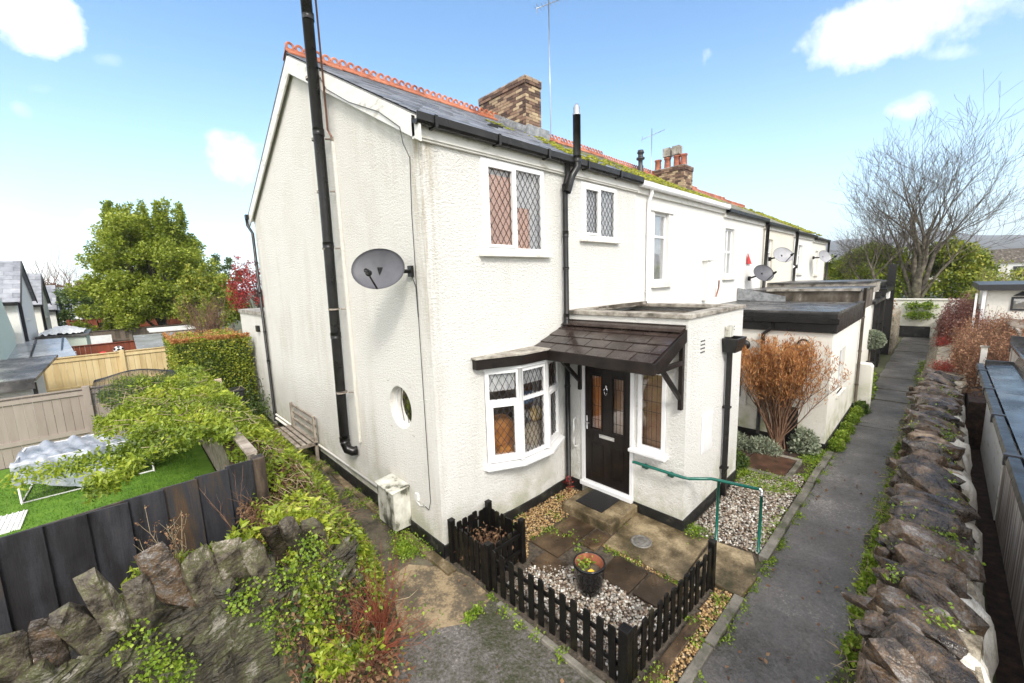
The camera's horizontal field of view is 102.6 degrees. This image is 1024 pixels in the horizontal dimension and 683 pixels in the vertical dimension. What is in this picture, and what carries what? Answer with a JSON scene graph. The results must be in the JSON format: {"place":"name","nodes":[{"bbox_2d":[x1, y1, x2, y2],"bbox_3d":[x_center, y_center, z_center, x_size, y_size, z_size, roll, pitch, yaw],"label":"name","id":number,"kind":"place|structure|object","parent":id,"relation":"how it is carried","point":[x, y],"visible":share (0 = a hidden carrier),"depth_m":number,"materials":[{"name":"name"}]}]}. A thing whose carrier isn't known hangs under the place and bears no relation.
{"place":"outdoors","nodes":[
{"label":"outdoors","id":0,"kind":"place"},
{"bbox_2d":[0,437,214,536],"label":"lawn","id":1,"kind":"structure","parent":0,"point":[203,462],"depth_m":7.47,"materials":[{"name":"plant"}]},
{"bbox_2d":[0,510,27,534],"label":"lattice board","id":2,"kind":"object","parent":1,"relation":"on","point":[12,521],"visible":1,"depth_m":6.47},
{"bbox_2d":[14,434,154,504],"bbox_3d":[-8.136,2.288,7.948,1.778,0.732,1.092,-10,12,-43],"label":"rabbit run","id":3,"kind":"object","parent":1,"relation":"on","point":[30,488],"visible":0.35,"depth_m":7.27,"materials":[{"name":"white metal"}]},
{"bbox_2d":[9,430,144,486],"bbox_3d":[-8.099,2.221,7.894,1.824,0.717,1.260,-10,12,-43],"label":"tarpaulin","id":4,"kind":"object","parent":3,"relation":"on","point":[41,452],"visible":0.47,"depth_m":7.47,"materials":[{"name":"silver plastic"}]},
{"bbox_2d":[0,384,174,469],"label":"garden fence","id":5,"kind":"object","parent":1,"relation":"on","point":[15,442],"visible":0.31,"depth_m":8.87,"materials":[{"name":"wood"}]},
{"bbox_2d":[219,424,375,682],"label":"bank","id":6,"kind":"structure","parent":0,"point":[307,650],"depth_m":4.35,"materials":[{"name":"plant"}]},
{"bbox_2d":[188,375,256,470],"bbox_3d":[-5.702,1.835,7.808,0.120,1.510,7.342,-10,12,-43],"label":"side fence","id":7,"kind":"object","parent":6,"relation":"on","point":[216,453],"visible":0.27,"depth_m":7.25,"materials":[{"name":"wood"}]},
{"bbox_2d":[271,423,464,614],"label":"side path","id":8,"kind":"structure","parent":0,"point":[375,527],"depth_m":6.19,"materials":[{"name":"concrete"}]},
{"bbox_2d":[274,402,319,460],"bbox_3d":[-4.878,2.050,9.220,0.440,1.020,1.650,-10,12,-43],"label":"wooden bench","id":9,"kind":"object","parent":8,"relation":"on","point":[292,427],"visible":0.81,"depth_m":9.08,"materials":[{"name":"brown wood"}]},
{"bbox_2d":[273,425,455,575],"bbox_3d":[-3.621,2.667,8.256,0.137,0.099,8.224,-10,12,-43],"label":"side path edging","id":10,"kind":"object","parent":8,"relation":"on","point":[441,563],"visible":0.45,"depth_m":6.66,"materials":[{"name":"concrete"}]},
{"bbox_2d":[393,599,589,682],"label":"yard tarmac","id":11,"kind":"structure","parent":0,"point":[481,648],"depth_m":4.13,"materials":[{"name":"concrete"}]},
{"bbox_2d":[1,290,996,682],"bbox_3d":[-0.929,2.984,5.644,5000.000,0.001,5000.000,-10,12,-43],"label":"ground","id":12,"kind":"structure","parent":0,"point":[285,678],"depth_m":4.80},
{"bbox_2d":[0,299,16,359],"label":"green gable building","id":13,"kind":"structure","parent":12,"relation":"on","point":[8,343],"depth_m":12.81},
{"bbox_2d":[0,260,38,343],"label":"wing","id":14,"kind":"structure","parent":12,"relation":"on","point":[17,296],"depth_m":14.28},
{"bbox_2d":[0,355,57,454],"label":"shed","id":15,"kind":"structure","parent":12,"relation":"on","point":[21,377],"depth_m":10.10,"materials":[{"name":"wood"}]},
{"bbox_2d":[27,273,51,333],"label":"wing","id":16,"kind":"structure","parent":12,"relation":"on","point":[42,315],"depth_m":19.41,"materials":[{"name":"paint"}]},
{"bbox_2d":[8,337,76,387],"bbox_3d":[-16.389,1.263,12.901,4.050,2.250,2.900,-10,12,-43],"label":"glazed lean to","id":17,"kind":"object","parent":12,"relation":"on","point":[60,347],"visible":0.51,"depth_m":13.54,"materials":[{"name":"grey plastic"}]},
{"bbox_2d":[35,329,91,352],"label":"mint outbuilding","id":18,"kind":"structure","parent":12,"relation":"on","point":[78,339],"depth_m":16.00,"materials":[{"name":"paint"}]},
{"bbox_2d":[52,287,98,325],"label":"rounded shrub","id":19,"kind":"object","parent":12,"relation":"on","point":[64,315],"visible":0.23,"depth_m":25.20,"materials":[{"name":"green plant"}]},
{"bbox_2d":[69,303,116,334],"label":"green shrub","id":20,"kind":"object","parent":12,"relation":"on","point":[78,311],"visible":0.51,"depth_m":21.80,"materials":[{"name":"green plant"}]},
{"bbox_2d":[43,346,167,410],"bbox_3d":[-12.930,1.212,13.747,0.116,1.880,3.831,6,11,43],"label":"pine fence","id":21,"kind":"object","parent":12,"relation":"on","point":[122,361],"visible":0.32,"depth_m":13.27,"materials":[{"name":"wood"}]},
{"bbox_2d":[71,340,141,383],"bbox_3d":[-16.365,0.988,15.871,0.068,1.725,3.424,5,11,39],"label":"red fence","id":22,"kind":"object","parent":12,"relation":"on","point":[125,345],"visible":0.22,"depth_m":16.12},
{"bbox_2d":[63,196,220,331],"bbox_3d":[-19.674,-3.408,22.813,5.649,8.818,5.937,-1,8,7],"label":"evergreen tree","id":23,"kind":"object","parent":12,"relation":"on","point":[136,245],"visible":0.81,"depth_m":21.18,"materials":[{"name":"green plant"}]},
{"bbox_2d":[90,323,195,352],"bbox_3d":[-19.206,0.245,21.249,0.419,2.010,4.956,5,11,40],"label":"garden fence","id":24,"kind":"object","parent":12,"relation":"on","point":[101,337],"visible":0.27,"depth_m":20.73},
{"bbox_2d":[133,331,193,373],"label":"shed","id":25,"kind":"structure","parent":12,"relation":"on","point":[148,341],"depth_m":15.93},
{"bbox_2d":[0,516,362,682],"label":"retaining wall","id":26,"kind":"structure","parent":12,"relation":"on","point":[69,642],"depth_m":3.58,"materials":[{"name":"grey stone"}]},
{"bbox_2d":[0,453,269,634],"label":"board fence","id":27,"kind":"object","parent":26,"relation":"on","point":[42,566],"visible":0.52,"depth_m":4.08,"materials":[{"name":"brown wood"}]},
{"bbox_2d":[105,506,346,682],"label":"wall ivy","id":28,"kind":"object","parent":26,"relation":"attached to","point":[249,533],"depth_m":3.89,"materials":[{"name":"green plant"}]},
{"bbox_2d":[133,505,188,563],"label":"dry seedhead plant","id":29,"kind":"object","parent":28,"relation":"on","point":[170,545],"visible":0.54,"depth_m":3.77,"materials":[{"name":"brown plant"}]},
{"bbox_2d":[170,293,234,333],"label":"brown shrub","id":30,"kind":"object","parent":12,"relation":"on","point":[211,316],"visible":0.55,"depth_m":18.09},
{"bbox_2d":[161,328,259,411],"bbox_3d":[-9.162,0.952,12.465,1.916,2.548,3.071,-10,12,-43],"label":"hedge","id":31,"kind":"object","parent":12,"relation":"on","point":[223,355],"visible":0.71,"depth_m":11.62,"materials":[{"name":"green plant"}]},
{"bbox_2d":[171,263,250,329],"bbox_3d":[-15.130,-1.392,20.831,2.833,5.114,2.941,0,9,11],"label":"evergreen shrub","id":32,"kind":"object","parent":12,"relation":"on","point":[197,288],"visible":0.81,"depth_m":20.11,"materials":[{"name":"green plant"}]},
{"bbox_2d":[0,361,432,682],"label":"climbing vine","id":33,"kind":"object","parent":12,"relation":"on","point":[187,411],"visible":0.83,"depth_m":5.38,"materials":[{"name":"green plant"}]},
{"bbox_2d":[90,369,179,404],"bbox_3d":[-8.232,0.856,9.013,1.402,0.347,2.505,-10,12,-43],"label":"garden netting","id":34,"kind":"object","parent":33,"relation":"on","point":[137,374],"visible":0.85,"depth_m":8.76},
{"bbox_2d":[219,255,263,310],"bbox_3d":[-10.736,-1.031,17.334,2.397,5.131,2.230,-10,12,-43],"label":"red leaved tree","id":35,"kind":"object","parent":12,"relation":"on","point":[246,279],"visible":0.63,"depth_m":16.78,"materials":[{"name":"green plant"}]},
{"bbox_2d":[226,379,279,422],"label":"wall fern","id":36,"kind":"object","parent":12,"relation":"on","point":[260,407],"depth_m":11.46,"materials":[{"name":"green plant"}]},
{"bbox_2d":[238,308,277,424],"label":"annexe","id":37,"kind":"structure","parent":12,"relation":"on","point":[251,320],"depth_m":11.91,"materials":[{"name":"white paint"}]},
{"bbox_2d":[308,609,415,682],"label":"leaf litter","id":38,"kind":"object","parent":12,"relation":"on","point":[373,678],"visible":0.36,"depth_m":3.97,"materials":[{"name":"plant"}]},
{"bbox_2d":[305,531,442,681],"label":"red twig shrub","id":39,"kind":"object","parent":12,"relation":"on","point":[382,619],"visible":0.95,"depth_m":4.28,"materials":[{"name":"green plant"}]},
{"bbox_2d":[390,564,489,634],"bbox_3d":[-0.997,3.075,4.962,1.050,0.030,1.340,-10,12,-43],"label":"concrete patch","id":40,"kind":"object","parent":12,"relation":"on","point":[451,598],"visible":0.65,"depth_m":4.92,"materials":[{"name":"concrete"}]},
{"bbox_2d":[244,0,746,558],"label":"end house","id":41,"kind":"structure","parent":12,"relation":"on","point":[516,248],"depth_m":6.35,"materials":[{"name":"white paint"}]},
{"bbox_2d":[351,248,413,288],"bbox_3d":[-1.604,-0.909,5.112,0.730,0.505,0.560,-10,12,-43],"label":"satellite dish","id":42,"kind":"object","parent":41,"relation":"attached to","point":[380,268],"visible":1,"depth_m":5.14,"materials":[{"name":"grey"}]},
{"bbox_2d":[374,473,411,531],"bbox_3d":[-1.811,2.451,6.258,0.300,0.651,0.570,-10,12,-43],"label":"meter cabinet","id":43,"kind":"object","parent":41,"relation":"attached to","point":[393,491],"visible":0.97,"depth_m":6.12,"materials":[{"name":"plastic"}]},
{"bbox_2d":[395,387,411,426],"bbox_3d":[-1.567,0.956,6.091,0.017,0.653,0.653,-10,12,-43],"label":"oval window","id":44,"kind":"structure","parent":41,"relation":"in","point":[403,406],"depth_m":6.17,"materials":[{"name":"white glass"}]},
{"bbox_2d":[479,156,551,257],"bbox_3d":[0.060,-1.904,6.006,1.445,1.316,0.130,-10,12,-43],"label":"window","id":45,"kind":"structure","parent":41,"relation":"in","point":[490,250],"depth_m":5.94,"materials":[{"name":"white plastic"}]},
{"bbox_2d":[481,360,564,471],"bbox_3d":[0.311,1.047,6.370,1.738,1.527,0.423,-10,12,-43],"label":"bow window","id":46,"kind":"structure","parent":41,"relation":"in","point":[522,456],"depth_m":6.12,"materials":[{"name":"white plastic"}]},
{"bbox_2d":[485,119,638,175],"bbox_3d":[0.862,-4.056,8.471,1.937,1.611,3.013,-10,12,-43],"label":"moss","id":47,"kind":"object","parent":41,"relation":"on","point":[561,148],"visible":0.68,"depth_m":8.31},
{"bbox_2d":[579,181,620,243],"bbox_3d":[1.601,-2.310,7.456,1.225,1.005,0.120,-10,12,-43],"label":"window","id":48,"kind":"structure","parent":41,"relation":"in","point":[586,236],"depth_m":7.41,"materials":[{"name":"white plastic"}]},
{"bbox_2d":[585,366,629,494],"bbox_3d":[1.552,1.437,6.740,0.113,2.007,0.854,-10,12,-43],"label":"front door","id":49,"kind":"structure","parent":41,"relation":"in","point":[607,453],"depth_m":6.73,"materials":[{"name":"brown wood"}]},
{"bbox_2d":[700,409,712,454],"bbox_3d":[3.006,1.396,6.328,0.400,0.625,0.024,-10,12,-43],"label":"meter door","id":50,"kind":"structure","parent":41,"relation":"in","point":[707,419],"depth_m":6.29,"materials":[{"name":"white plastic"}]},
{"bbox_2d":[496,601,604,682],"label":"garden edging","id":51,"kind":"object","parent":12,"relation":"on","point":[579,668],"visible":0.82,"depth_m":4.14,"materials":[{"name":"concrete"}]},
{"bbox_2d":[446,486,729,682],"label":"front garden bed","id":52,"kind":"object","parent":12,"relation":"on","point":[535,551],"visible":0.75,"depth_m":4.72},
{"bbox_2d":[531,551,567,578],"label":"paving slab","id":53,"kind":"structure","parent":52,"relation":"on","point":[545,558],"depth_m":5.40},
{"bbox_2d":[530,528,577,557],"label":"paving slab","id":54,"kind":"structure","parent":52,"relation":"on","point":[554,545],"depth_m":5.84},
{"bbox_2d":[554,516,594,541],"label":"paving slab","id":55,"kind":"structure","parent":52,"relation":"on","point":[580,527],"depth_m":6.17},
{"bbox_2d":[447,499,716,682],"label":"picket fence","id":56,"kind":"object","parent":52,"relation":"on","point":[491,567],"visible":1,"depth_m":4.49,"materials":[{"name":"wood"}]},
{"bbox_2d":[506,565,669,675],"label":"white gravel","id":57,"kind":"structure","parent":52,"relation":"on","point":[558,582],"depth_m":4.70,"materials":[{"name":"gravel"}]},
{"bbox_2d":[572,551,605,597],"bbox_3d":[0.925,2.781,4.901,0.394,0.417,0.384,-10,12,-43],"label":"plant pot","id":58,"kind":"object","parent":57,"relation":"on","point":[588,569],"visible":1,"depth_m":4.81,"materials":[{"name":"black ceramic"}]},
{"bbox_2d":[579,529,611,551],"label":"paving slab","id":59,"kind":"structure","parent":52,"relation":"on","point":[588,542],"depth_m":5.86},
{"bbox_2d":[562,487,636,534],"bbox_3d":[1.404,2.685,6.581,0.755,0.185,0.920,-10,12,-43],"label":"doorstep","id":60,"kind":"object","parent":52,"relation":"on","point":[614,518],"visible":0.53,"depth_m":6.34,"materials":[{"name":"concrete"}]},
{"bbox_2d":[576,489,619,512],"bbox_3d":[1.401,2.571,6.662,0.550,0.016,0.500,-10,12,-43],"label":"doormat","id":61,"kind":"object","parent":60,"relation":"on","point":[598,501],"visible":1,"depth_m":6.63,"materials":[{"name":"black rubber"}]},
{"bbox_2d":[604,556,648,594],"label":"paving slab","id":62,"kind":"structure","parent":52,"relation":"on","point":[628,577],"depth_m":5.16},
{"bbox_2d":[633,573,683,611],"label":"paving slab","id":63,"kind":"structure","parent":52,"relation":"on","point":[652,589],"depth_m":4.88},
{"bbox_2d":[642,614,701,682],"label":"edging slab","id":64,"kind":"structure","parent":52,"relation":"on","point":[674,649],"depth_m":4.08,"materials":[{"name":"concrete"}]},
{"bbox_2d":[651,588,731,682],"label":"verge gravel","id":65,"kind":"structure","parent":52,"relation":"on","point":[693,649],"depth_m":4.29,"materials":[{"name":"gravel"}]},
{"bbox_2d":[299,359,925,682],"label":"weeds","id":66,"kind":"object","parent":12,"relation":"on","point":[401,546],"visible":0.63,"depth_m":5.89,"materials":[{"name":"green plant"}]},
{"bbox_2d":[694,542,757,596],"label":"threshold slab","id":67,"kind":"structure","parent":12,"relation":"on","point":[735,569],"depth_m":5.15,"materials":[{"name":"concrete"}]},
{"bbox_2d":[685,472,804,562],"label":"mixed gravel","id":68,"kind":"structure","parent":12,"relation":"on","point":[737,520],"depth_m":6.39,"materials":[{"name":"gravel"}]},
{"bbox_2d":[632,460,763,554],"bbox_3d":[2.545,2.341,5.846,1.723,0.947,0.258,4,10,36],"label":"handrail","id":69,"kind":"object","parent":68,"relation":"on","point":[668,473],"visible":0.95,"depth_m":5.68,"materials":[{"name":"green metal"}]},
{"bbox_2d":[692,186,799,287],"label":"terraced house","id":70,"kind":"structure","parent":12,"relation":"on","point":[776,234],"depth_m":15.46,"materials":[{"name":"paint"}]},
{"bbox_2d":[677,451,833,682],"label":"kerb","id":71,"kind":"structure","parent":12,"relation":"on","point":[702,655],"depth_m":4.66,"materials":[{"name":"concrete"}]},
{"bbox_2d":[735,434,821,495],"bbox_3d":[4.576,2.321,8.760,2.450,0.001,3.050,-10,12,-43],"label":"neighbour garden bed","id":72,"kind":"object","parent":12,"relation":"on","point":[786,453],"depth_m":8.38,"materials":[{"name":"soil"}]},
{"bbox_2d":[743,434,785,457],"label":"lavender","id":73,"kind":"object","parent":72,"relation":"on","point":[762,443],"visible":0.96,"depth_m":8.50,"materials":[{"name":"green plant"}]},
{"bbox_2d":[736,448,802,481],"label":"stone slab","id":74,"kind":"structure","parent":72,"relation":"on","point":[782,465],"depth_m":7.92,"materials":[{"name":"wood"}]},
{"bbox_2d":[740,331,851,450],"bbox_3d":[5.596,1.050,8.554,1.612,2.527,2.236,-10,12,-43],"label":"orange shrub","id":75,"kind":"object","parent":72,"relation":"on","point":[782,383],"visible":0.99,"depth_m":8.37,"materials":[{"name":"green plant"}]},
{"bbox_2d":[786,426,821,455],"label":"leafy plant","id":76,"kind":"object","parent":72,"relation":"on","point":[803,440],"visible":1,"depth_m":8.41,"materials":[{"name":"green plant"}]},
{"bbox_2d":[720,288,866,451],"bbox_3d":[6.739,0.349,10.586,3.950,3.270,3.103,-10,12,-43],"label":"flat roofed extension","id":77,"kind":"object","parent":12,"relation":"on","point":[835,325],"visible":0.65,"depth_m":9.01,"materials":[{"name":"white paint"}]},
{"bbox_2d":[737,286,875,362],"bbox_3d":[9.231,-0.117,13.023,3.180,3.280,2.975,-10,12,-43],"label":"flat roofed extension","id":78,"kind":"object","parent":12,"relation":"on","point":[827,293],"visible":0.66,"depth_m":11.98,"materials":[{"name":"paint"}]},
{"bbox_2d":[767,279,885,366],"bbox_3d":[11.567,-0.550,15.203,3.330,3.350,3.015,-10,12,-43],"label":"flat roofed extension","id":79,"kind":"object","parent":12,"relation":"on","point":[877,310],"visible":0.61,"depth_m":14.33,"materials":[{"name":"paint"}]},
{"bbox_2d":[878,264,896,362],"bbox_3d":[14.055,-1.250,17.506,3.630,3.900,3.045,-10,12,-43],"label":"flat roofed extension","id":80,"kind":"object","parent":12,"relation":"on","point":[888,284],"visible":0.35,"depth_m":17.20,"materials":[{"name":"black"}]},
{"bbox_2d":[840,322,998,682],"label":"stone wall","id":81,"kind":"structure","parent":12,"relation":"on","point":[902,645],"depth_m":3.66,"materials":[{"name":"stone"}]},
{"bbox_2d":[879,371,985,634],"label":"wall weeds","id":82,"kind":"object","parent":81,"relation":"on","point":[948,618],"depth_m":3.81,"materials":[{"name":"green plant"}]},
{"bbox_2d":[893,298,963,337],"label":"end wall","id":83,"kind":"structure","parent":12,"relation":"on","point":[910,322],"depth_m":21.88,"materials":[{"name":"paint"}]},
{"bbox_2d":[970,448,1023,682],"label":"shed side gap","id":84,"kind":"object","parent":12,"relation":"on","point":[1010,668],"visible":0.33,"depth_m":4.75,"materials":[{"name":"soil"}]},
{"bbox_2d":[976,336,1023,666],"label":"garden shed","id":85,"kind":"structure","parent":12,"relation":"on","point":[1002,440],"depth_m":5.40,"materials":[{"name":"black plastic"}]},
{"bbox_2d":[494,414,514,448],"bbox_3d":[-0.186,1.482,6.608,0.460,0.620,0.400,-10,12,-43],"label":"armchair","id":86,"kind":"object","parent":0,"point":[500,429],"visible":0.46,"depth_m":6.43,"materials":[{"name":"orange fabric"}]},
{"bbox_2d":[0,0,1023,289],"label":"sky","id":87,"kind":"structure","parent":0,"point":[768,102],"materials":[{"name":"blue"}]},
{"bbox_2d":[500,487,580,557],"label":"gold gravel","id":88,"kind":"structure","parent":0,"point":[543,518],"depth_m":6.54,"materials":[{"name":"gravel"}]},
{"bbox_2d":[550,134,730,303],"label":"terraced house","id":89,"kind":"structure","parent":0,"point":[678,244],"depth_m":9.73,"materials":[{"name":"paint"}]},
{"bbox_2d":[555,143,726,203],"bbox_3d":[3.166,-4.472,10.795,4.896,1.748,3.306,-10,12,-43],"label":"moss","id":90,"kind":"object","parent":89,"relation":"on","point":[658,180],"visible":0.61,"depth_m":10.64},
{"bbox_2d":[604,513,708,580],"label":"garden path","id":91,"kind":"structure","parent":0,"point":[670,551],"depth_m":5.67,"materials":[{"name":"concrete"}]},
{"bbox_2d":[603,145,769,302],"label":"terraced house","id":92,"kind":"structure","parent":0,"point":[742,242],"depth_m":13.19,"materials":[{"name":"paint"}]},
{"bbox_2d":[697,189,817,280],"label":"terraced house","id":93,"kind":"structure","parent":0,"point":[802,257],"depth_m":18.26,"materials":[{"name":"paint"}]},
{"bbox_2d":[725,199,830,279],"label":"terraced house","id":94,"kind":"structure","parent":0,"point":[819,244],"depth_m":20.60,"materials":[{"name":"paint"}]},
{"bbox_2d":[694,337,929,682],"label":"path","id":95,"kind":"structure","parent":0,"point":[775,616],"depth_m":5.16,"materials":[{"name":"asphalt"}]},
{"bbox_2d":[834,630,862,674],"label":"leafy weed","id":96,"kind":"object","parent":95,"relation":"on","point":[852,640],"visible":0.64,"depth_m":3.94,"materials":[{"name":"green plant"}]},
{"bbox_2d":[853,362,873,408],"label":"gate pier","id":97,"kind":"structure","parent":95,"relation":"on","point":[865,380],"depth_m":10.91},
{"bbox_2d":[825,366,923,682],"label":"edge moss","id":98,"kind":"object","parent":95,"relation":"on","point":[839,674],"visible":0.23,"depth_m":5.33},
{"bbox_2d":[824,229,1023,269],"bbox_3d":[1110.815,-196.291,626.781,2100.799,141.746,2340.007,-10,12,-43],"label":"hills","id":99,"kind":"structure","parent":0,"point":[1019,243],"depth_m":886.51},
{"bbox_2d":[897,280,1018,298],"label":"raised ground","id":100,"kind":"structure","parent":0,"point":[935,296],"depth_m":27.97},
{"bbox_2d":[823,241,930,297],"bbox_3d":[22.397,-4.284,25.908,3.870,4.121,4.942,-4,9,-13],"label":"bamboo clump","id":101,"kind":"object","parent":100,"relation":"on","point":[834,273],"visible":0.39,"depth_m":25.22,"materials":[{"name":"green plant"}]},
{"bbox_2d":[893,236,1004,298],"bbox_3d":[26.359,-4.290,25.062,4.835,4.399,5.100,-10,12,-43],"label":"evergreen shrub","id":102,"kind":"object","parent":100,"relation":"on","point":[962,273],"visible":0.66,"depth_m":23.81,"materials":[{"name":"green plant"}]},
{"bbox_2d":[965,377,986,449],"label":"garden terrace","id":103,"kind":"structure","parent":0,"point":[975,405],"depth_m":8.40,"materials":[{"name":"soil"}]},
{"bbox_2d":[931,299,1016,342],"bbox_3d":[15.935,-0.677,14.136,4.736,1.630,2.107,-10,12,-43],"label":"heather shrub","id":104,"kind":"object","parent":103,"relation":"on","point":[946,325],"visible":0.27,"depth_m":14.22,"materials":[{"name":"red plant"}]},
{"bbox_2d":[946,306,1023,359],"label":"heather shrub","id":105,"kind":"object","parent":103,"relation":"on","point":[1001,325],"visible":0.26,"depth_m":11.62,"materials":[{"name":"brown plant"}]},
{"bbox_2d":[947,322,1023,385],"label":"heather shrub","id":106,"kind":"object","parent":103,"relation":"on","point":[969,359],"visible":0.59,"depth_m":10.02,"materials":[{"name":"brown plant"}]},
{"bbox_2d":[965,257,1023,306],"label":"tall grassy shrub","id":107,"kind":"object","parent":103,"relation":"on","point":[975,290],"visible":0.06,"depth_m":17.18,"materials":[{"name":"green plant"}]},
{"bbox_2d":[972,281,1023,332],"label":"garage","id":108,"kind":"structure","parent":103,"relation":"on","point":[1007,297],"depth_m":12.78,"materials":[{"name":"white paint"}]},
{"bbox_2d":[985,248,1023,278],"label":"distant house","id":109,"kind":"structure","parent":0,"point":[1016,255],"depth_m":62.63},
{"label":"end lawn","id":110,"kind":"structure","parent":0,"visible":0},
{"bbox_2d":[833,188,941,279],"bbox_3d":[21.715,-5.526,24.096,4.096,6.214,4.863,-10,12,-43],"label":"bare tree","id":111,"kind":"object","parent":110,"relation":"on","point":[874,276],"visible":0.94,"depth_m":23.93,"materials":[{"name":"grey plant"}]},
{"bbox_2d":[826,71,1023,297],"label":"bare tree","id":112,"kind":"object","parent":110,"relation":"on","point":[917,287],"visible":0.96,"depth_m":22.73,"materials":[{"name":"grey plant"}]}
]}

